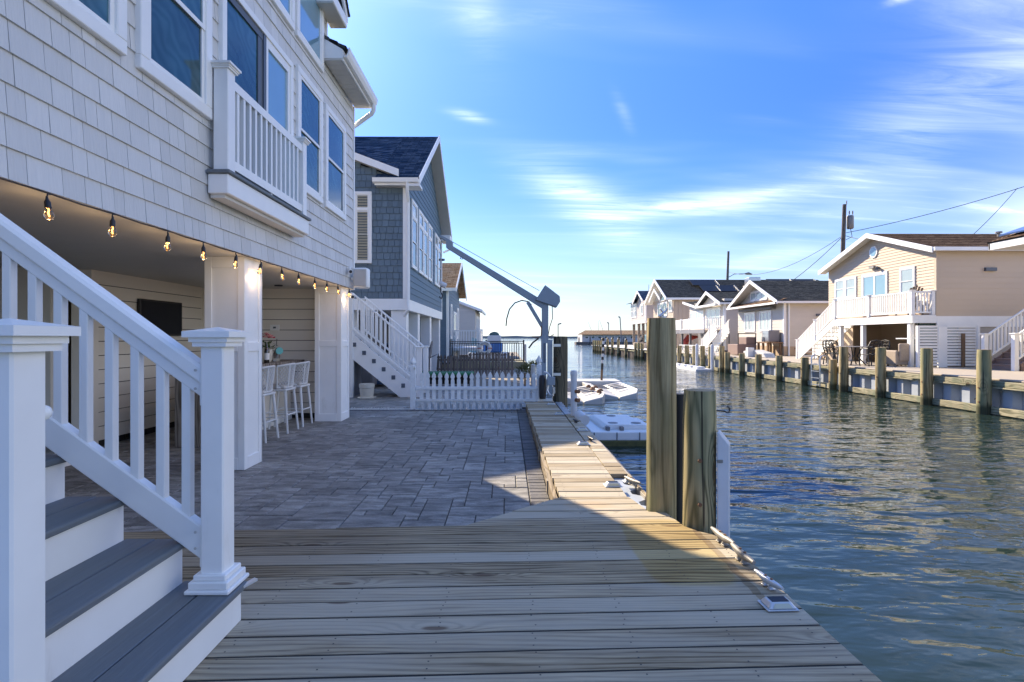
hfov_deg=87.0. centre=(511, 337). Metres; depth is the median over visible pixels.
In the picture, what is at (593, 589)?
deck
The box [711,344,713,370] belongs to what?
pipe post
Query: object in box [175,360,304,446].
bar counter
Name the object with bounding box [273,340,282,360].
glass bottle
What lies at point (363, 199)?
window
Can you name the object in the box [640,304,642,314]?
window
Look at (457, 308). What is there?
window
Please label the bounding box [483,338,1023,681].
water
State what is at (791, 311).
white bungalow
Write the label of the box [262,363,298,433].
bar stool
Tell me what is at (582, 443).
dock light
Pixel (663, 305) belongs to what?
window
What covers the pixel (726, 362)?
dock piling
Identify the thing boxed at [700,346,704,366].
dock piling
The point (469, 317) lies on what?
white cottage
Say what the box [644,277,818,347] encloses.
tan solar house
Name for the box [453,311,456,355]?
window
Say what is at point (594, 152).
sky
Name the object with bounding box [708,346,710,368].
dock piling
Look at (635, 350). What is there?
mouth piling
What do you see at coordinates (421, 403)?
picket fence
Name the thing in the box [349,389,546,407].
neighbour patio
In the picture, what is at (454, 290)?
blue gray cottage
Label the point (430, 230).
window
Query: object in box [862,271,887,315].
glass door
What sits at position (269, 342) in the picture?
flower pot
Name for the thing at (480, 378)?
ground
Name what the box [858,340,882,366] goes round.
iron chair
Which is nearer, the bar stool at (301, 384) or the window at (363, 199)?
the bar stool at (301, 384)
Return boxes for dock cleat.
[624,476,640,485]
[710,526,735,545]
[730,542,755,564]
[754,569,783,590]
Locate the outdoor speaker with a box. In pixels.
[351,268,369,288]
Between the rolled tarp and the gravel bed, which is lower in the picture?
the gravel bed
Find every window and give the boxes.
[45,0,126,55]
[135,0,211,119]
[271,0,294,30]
[294,0,323,72]
[295,64,322,203]
[323,103,345,220]
[355,191,371,262]
[411,198,417,270]
[418,209,423,275]
[423,216,427,278]
[428,223,432,281]
[434,232,437,286]
[438,237,440,287]
[450,304,452,338]
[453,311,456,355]
[457,308,458,338]
[476,316,477,337]
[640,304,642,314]
[657,301,667,316]
[659,294,664,301]
[668,300,672,312]
[690,310,703,318]
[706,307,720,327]
[744,312,754,331]
[750,290,767,301]
[759,310,771,331]
[835,278,844,299]
[845,276,856,298]
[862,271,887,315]
[869,246,877,257]
[899,266,915,295]
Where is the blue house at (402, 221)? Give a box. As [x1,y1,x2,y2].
[351,135,451,371]
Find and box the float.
[676,363,712,370]
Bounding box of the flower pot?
[262,332,275,361]
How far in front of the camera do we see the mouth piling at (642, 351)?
49.79 m
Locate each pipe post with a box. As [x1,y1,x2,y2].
[570,370,589,424]
[695,344,698,365]
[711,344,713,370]
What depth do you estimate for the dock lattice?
35.39 m
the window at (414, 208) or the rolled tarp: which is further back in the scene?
the rolled tarp
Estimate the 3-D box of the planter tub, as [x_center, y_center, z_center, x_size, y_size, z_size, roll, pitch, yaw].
[-3.418,1.250,12.719,0.433,0.340,0.440,0,0,-1]
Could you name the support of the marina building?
on the water
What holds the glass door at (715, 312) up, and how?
in the gabled deck house at (707, 309)
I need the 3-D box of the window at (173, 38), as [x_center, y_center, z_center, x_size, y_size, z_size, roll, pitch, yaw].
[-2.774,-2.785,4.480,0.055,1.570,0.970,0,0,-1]
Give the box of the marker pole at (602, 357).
[600,338,604,379]
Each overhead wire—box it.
[730,237,839,274]
[792,238,840,280]
[846,186,1023,232]
[974,190,1015,233]
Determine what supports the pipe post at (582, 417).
attached to the bulkhead at (636, 494)
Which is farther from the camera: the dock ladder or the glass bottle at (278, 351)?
the dock ladder
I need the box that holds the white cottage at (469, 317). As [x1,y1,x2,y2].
[459,301,485,354]
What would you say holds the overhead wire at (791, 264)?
attached to the utility pole at (727, 271)
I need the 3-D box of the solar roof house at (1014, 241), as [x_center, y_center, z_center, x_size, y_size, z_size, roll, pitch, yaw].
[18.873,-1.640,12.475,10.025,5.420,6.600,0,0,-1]
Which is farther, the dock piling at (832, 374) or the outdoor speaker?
the dock piling at (832, 374)
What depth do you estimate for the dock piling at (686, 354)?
37.37 m
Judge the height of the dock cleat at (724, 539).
0.067 m
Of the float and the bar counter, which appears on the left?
the bar counter
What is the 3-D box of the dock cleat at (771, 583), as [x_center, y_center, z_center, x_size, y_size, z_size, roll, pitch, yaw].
[1.293,1.230,2.722,0.036,0.054,0.213,0,0,-11]
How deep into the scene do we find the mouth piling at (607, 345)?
66.98 m
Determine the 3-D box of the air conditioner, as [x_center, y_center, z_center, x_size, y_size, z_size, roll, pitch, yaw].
[15.671,0.304,32.896,0.950,1.529,1.500,0,0,-1]
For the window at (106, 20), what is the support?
in the shingle house at (232, 125)
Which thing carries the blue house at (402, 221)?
on the ground at (480, 378)
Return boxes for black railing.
[442,340,525,368]
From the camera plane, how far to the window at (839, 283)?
25.39 m
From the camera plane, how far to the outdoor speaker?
9.43 m
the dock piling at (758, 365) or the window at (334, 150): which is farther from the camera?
the dock piling at (758, 365)
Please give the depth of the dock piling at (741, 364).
28.57 m
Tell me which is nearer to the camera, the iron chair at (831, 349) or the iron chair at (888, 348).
the iron chair at (888, 348)
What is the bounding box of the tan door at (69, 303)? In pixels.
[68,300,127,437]
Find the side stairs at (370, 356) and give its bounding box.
[349,293,429,397]
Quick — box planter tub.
[357,383,375,398]
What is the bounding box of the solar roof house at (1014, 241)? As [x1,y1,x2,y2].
[987,226,1023,249]
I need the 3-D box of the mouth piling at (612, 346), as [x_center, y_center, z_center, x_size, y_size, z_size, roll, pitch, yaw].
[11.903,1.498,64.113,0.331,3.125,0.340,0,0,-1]
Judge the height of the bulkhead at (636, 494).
2.180 m
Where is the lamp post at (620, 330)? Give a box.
[618,316,621,344]
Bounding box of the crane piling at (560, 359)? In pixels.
[553,336,567,407]
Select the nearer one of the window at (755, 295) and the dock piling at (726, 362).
the dock piling at (726, 362)
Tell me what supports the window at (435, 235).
in the blue house at (402, 221)
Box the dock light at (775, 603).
[757,596,799,611]
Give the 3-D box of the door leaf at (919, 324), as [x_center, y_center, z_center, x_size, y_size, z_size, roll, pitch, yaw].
[16.853,0.165,21.407,0.100,1.810,1.900,0,0,-1]
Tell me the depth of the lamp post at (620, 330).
155.19 m
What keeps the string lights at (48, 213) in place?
hanging from the shingle house at (232, 125)
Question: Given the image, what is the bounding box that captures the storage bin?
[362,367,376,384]
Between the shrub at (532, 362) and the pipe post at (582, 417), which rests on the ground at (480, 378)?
the shrub at (532, 362)
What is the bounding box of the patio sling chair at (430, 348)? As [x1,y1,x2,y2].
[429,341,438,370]
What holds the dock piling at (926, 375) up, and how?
in the water
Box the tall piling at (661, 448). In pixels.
[646,308,676,519]
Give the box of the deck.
[124,400,881,681]
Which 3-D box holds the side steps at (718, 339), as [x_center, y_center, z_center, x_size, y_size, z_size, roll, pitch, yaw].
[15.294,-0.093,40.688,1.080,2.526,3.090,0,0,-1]
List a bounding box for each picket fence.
[410,356,551,409]
[437,352,513,376]
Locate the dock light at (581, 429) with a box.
[577,428,588,430]
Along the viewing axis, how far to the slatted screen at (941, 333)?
19.57 m
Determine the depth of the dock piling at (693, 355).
35.83 m
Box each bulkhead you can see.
[555,402,645,508]
[676,353,1023,418]
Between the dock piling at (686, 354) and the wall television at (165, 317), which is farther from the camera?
the dock piling at (686, 354)
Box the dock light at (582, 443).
[576,441,589,444]
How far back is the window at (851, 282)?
24.58 m
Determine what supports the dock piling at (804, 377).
in the water
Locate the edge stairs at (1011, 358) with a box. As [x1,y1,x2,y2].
[979,309,1023,370]
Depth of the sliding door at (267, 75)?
5.91 m
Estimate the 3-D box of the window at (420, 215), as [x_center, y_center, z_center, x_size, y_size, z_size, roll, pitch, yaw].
[-2.923,-3.040,17.334,0.050,2.000,0.920,0,0,-1]
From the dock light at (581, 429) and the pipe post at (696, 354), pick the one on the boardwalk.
the dock light at (581, 429)
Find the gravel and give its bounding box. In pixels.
[349,407,408,409]
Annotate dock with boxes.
[568,385,604,403]
[582,382,637,399]
[594,345,1023,382]
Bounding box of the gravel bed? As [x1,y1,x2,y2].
[349,408,516,409]
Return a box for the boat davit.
[439,235,560,399]
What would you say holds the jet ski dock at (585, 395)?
on the water
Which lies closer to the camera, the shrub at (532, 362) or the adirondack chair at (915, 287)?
the shrub at (532, 362)
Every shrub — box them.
[515,363,530,385]
[522,360,536,375]
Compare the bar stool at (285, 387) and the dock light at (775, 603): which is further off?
the bar stool at (285, 387)
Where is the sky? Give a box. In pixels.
[328,0,1023,336]
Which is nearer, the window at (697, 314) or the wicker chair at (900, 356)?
the wicker chair at (900, 356)
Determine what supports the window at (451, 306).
in the blue gray cottage at (454, 290)
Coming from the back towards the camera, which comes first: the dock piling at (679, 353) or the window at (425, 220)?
the dock piling at (679, 353)
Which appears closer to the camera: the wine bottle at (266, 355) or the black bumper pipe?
the black bumper pipe
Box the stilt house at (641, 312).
[628,291,653,345]
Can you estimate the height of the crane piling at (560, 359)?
2.891 m
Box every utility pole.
[726,251,729,279]
[840,201,853,252]
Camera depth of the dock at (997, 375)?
18.20 m
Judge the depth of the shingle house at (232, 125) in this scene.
5.54 m
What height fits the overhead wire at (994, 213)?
3.328 m
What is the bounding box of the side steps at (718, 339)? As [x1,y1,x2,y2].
[701,319,729,351]
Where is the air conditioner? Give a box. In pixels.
[756,330,782,355]
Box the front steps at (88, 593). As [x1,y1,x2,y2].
[0,213,257,681]
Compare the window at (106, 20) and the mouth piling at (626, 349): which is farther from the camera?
the mouth piling at (626, 349)
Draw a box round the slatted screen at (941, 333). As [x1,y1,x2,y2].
[916,326,979,366]
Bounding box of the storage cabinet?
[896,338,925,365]
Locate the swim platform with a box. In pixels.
[585,415,646,445]
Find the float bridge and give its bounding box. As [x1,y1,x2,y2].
[546,379,620,392]
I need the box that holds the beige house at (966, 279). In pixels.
[795,231,1023,366]
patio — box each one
[65,408,549,531]
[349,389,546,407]
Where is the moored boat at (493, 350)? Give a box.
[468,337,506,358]
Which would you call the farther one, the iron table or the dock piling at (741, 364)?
the dock piling at (741, 364)
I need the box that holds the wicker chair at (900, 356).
[886,343,908,366]
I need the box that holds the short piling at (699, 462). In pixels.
[682,389,729,534]
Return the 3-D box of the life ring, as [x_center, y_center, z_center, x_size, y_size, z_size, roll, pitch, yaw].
[-1.310,0.500,25.898,0.700,0.680,0.110,0,0,-1]
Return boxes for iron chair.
[822,340,838,363]
[825,339,838,362]
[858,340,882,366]
[866,339,889,363]
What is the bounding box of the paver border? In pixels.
[349,409,549,504]
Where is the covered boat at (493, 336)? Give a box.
[487,332,500,342]
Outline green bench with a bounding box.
[422,371,473,385]
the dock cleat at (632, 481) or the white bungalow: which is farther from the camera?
the white bungalow
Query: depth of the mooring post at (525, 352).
29.92 m
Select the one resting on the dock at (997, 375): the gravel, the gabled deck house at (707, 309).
the gabled deck house at (707, 309)
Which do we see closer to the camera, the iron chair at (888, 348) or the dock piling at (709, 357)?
the iron chair at (888, 348)
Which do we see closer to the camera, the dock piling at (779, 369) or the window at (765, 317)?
the dock piling at (779, 369)
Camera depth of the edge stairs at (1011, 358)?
18.38 m
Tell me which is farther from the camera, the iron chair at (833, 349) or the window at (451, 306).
the window at (451, 306)
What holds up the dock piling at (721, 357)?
in the water
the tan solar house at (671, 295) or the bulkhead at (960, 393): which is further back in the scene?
the tan solar house at (671, 295)
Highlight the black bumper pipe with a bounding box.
[676,393,683,523]
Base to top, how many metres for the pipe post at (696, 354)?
2.370 m
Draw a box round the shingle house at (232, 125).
[0,0,377,469]
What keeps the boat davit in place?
attached to the crane piling at (560, 359)
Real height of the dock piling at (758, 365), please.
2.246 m
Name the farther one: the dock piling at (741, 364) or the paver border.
the dock piling at (741, 364)
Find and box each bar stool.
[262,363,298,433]
[262,365,278,442]
[274,361,312,426]
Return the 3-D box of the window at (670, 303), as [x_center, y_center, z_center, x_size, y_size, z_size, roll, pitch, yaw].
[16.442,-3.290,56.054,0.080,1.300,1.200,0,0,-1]
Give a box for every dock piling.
[677,345,681,362]
[685,345,688,363]
[692,345,694,364]
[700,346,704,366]
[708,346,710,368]
[719,346,724,371]
[724,352,729,372]
[739,353,744,375]
[755,354,761,377]
[775,355,782,381]
[800,357,808,385]
[829,359,836,389]
[839,346,848,391]
[875,347,886,397]
[920,348,932,405]
[976,349,991,414]
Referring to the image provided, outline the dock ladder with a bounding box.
[811,354,828,386]
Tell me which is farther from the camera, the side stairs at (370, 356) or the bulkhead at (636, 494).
the side stairs at (370, 356)
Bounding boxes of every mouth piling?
[606,337,608,353]
[611,337,613,354]
[617,338,619,355]
[624,339,627,356]
[634,343,636,357]
[637,343,640,358]
[640,343,643,358]
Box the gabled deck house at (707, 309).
[675,291,738,350]
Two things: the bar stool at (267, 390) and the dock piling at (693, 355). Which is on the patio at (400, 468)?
the bar stool at (267, 390)
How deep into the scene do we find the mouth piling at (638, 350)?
50.98 m
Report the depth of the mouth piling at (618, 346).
60.49 m
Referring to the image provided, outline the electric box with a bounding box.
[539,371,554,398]
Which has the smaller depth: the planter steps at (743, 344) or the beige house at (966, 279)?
the beige house at (966, 279)
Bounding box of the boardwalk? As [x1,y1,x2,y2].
[525,401,645,499]
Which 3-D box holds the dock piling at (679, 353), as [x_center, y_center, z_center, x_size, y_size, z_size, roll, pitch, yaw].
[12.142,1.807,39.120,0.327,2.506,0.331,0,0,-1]
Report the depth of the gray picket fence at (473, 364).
18.98 m
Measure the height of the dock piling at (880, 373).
2.746 m
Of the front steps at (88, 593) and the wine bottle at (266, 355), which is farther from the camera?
the wine bottle at (266, 355)
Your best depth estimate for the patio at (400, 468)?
5.62 m
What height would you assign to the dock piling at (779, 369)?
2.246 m
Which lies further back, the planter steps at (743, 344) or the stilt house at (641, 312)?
the stilt house at (641, 312)
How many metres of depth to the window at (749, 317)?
36.68 m
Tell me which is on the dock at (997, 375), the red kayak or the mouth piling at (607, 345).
the red kayak
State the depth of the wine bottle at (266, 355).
8.11 m
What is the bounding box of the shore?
[483,336,577,337]
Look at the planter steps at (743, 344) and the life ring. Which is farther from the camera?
the planter steps at (743, 344)
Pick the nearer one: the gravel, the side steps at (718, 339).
the gravel
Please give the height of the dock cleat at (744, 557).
0.067 m
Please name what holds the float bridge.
on the water
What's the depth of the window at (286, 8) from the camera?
6.71 m
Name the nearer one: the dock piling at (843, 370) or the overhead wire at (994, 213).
the dock piling at (843, 370)
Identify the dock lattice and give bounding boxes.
[682,345,718,355]
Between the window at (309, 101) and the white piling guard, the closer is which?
the white piling guard
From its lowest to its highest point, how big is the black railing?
1.420 m
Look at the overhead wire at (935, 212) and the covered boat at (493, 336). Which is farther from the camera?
the covered boat at (493, 336)
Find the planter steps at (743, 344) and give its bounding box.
[728,333,756,354]
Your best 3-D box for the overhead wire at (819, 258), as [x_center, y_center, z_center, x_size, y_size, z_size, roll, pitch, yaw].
[19.920,-4.989,35.935,3.649,3.327,0.036,0,0,24]
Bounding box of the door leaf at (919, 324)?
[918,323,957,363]
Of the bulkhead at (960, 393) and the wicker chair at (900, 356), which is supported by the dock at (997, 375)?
the wicker chair at (900, 356)
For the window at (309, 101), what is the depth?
7.55 m
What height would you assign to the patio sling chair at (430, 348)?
1.316 m
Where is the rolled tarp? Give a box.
[639,337,646,347]
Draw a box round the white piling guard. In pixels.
[717,430,729,536]
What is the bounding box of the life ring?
[477,341,491,353]
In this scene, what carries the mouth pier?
in the water
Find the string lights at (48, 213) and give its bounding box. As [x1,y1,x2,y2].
[0,177,349,296]
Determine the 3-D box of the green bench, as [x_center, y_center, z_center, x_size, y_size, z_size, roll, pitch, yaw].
[-2.036,1.230,16.332,1.730,0.380,0.900,0,0,-1]
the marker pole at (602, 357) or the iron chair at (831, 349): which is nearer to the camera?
the marker pole at (602, 357)
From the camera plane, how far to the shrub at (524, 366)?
16.46 m
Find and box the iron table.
[835,346,871,364]
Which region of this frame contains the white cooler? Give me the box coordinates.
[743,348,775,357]
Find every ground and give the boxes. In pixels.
[374,352,558,497]
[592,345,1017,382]
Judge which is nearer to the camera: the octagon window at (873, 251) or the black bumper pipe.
the black bumper pipe
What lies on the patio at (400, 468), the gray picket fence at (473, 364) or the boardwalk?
the boardwalk
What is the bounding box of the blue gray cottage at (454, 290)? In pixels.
[440,262,482,362]
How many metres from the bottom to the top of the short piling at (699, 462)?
2.511 m
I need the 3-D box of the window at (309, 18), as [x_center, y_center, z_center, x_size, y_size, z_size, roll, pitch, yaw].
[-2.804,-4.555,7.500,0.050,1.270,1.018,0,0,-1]
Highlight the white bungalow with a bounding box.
[726,280,828,355]
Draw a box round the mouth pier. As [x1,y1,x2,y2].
[604,347,646,359]
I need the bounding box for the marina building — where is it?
[574,330,645,344]
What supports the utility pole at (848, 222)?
on the dock at (997, 375)
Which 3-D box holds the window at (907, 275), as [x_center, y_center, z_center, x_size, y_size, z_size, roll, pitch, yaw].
[15.480,-2.215,21.144,0.050,1.110,0.800,0,0,-1]
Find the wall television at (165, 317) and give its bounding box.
[137,298,181,335]
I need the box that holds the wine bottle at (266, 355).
[264,342,269,362]
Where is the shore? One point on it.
(527, 337)
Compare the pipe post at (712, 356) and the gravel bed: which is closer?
the gravel bed
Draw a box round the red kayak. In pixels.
[683,335,697,344]
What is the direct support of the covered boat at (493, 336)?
on the ground at (480, 378)
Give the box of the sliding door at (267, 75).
[218,0,293,163]
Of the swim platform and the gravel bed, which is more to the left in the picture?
the gravel bed
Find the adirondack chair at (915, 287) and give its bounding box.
[895,285,923,315]
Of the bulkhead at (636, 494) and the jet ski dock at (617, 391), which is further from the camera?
the jet ski dock at (617, 391)
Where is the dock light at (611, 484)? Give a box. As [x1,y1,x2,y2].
[603,481,622,486]

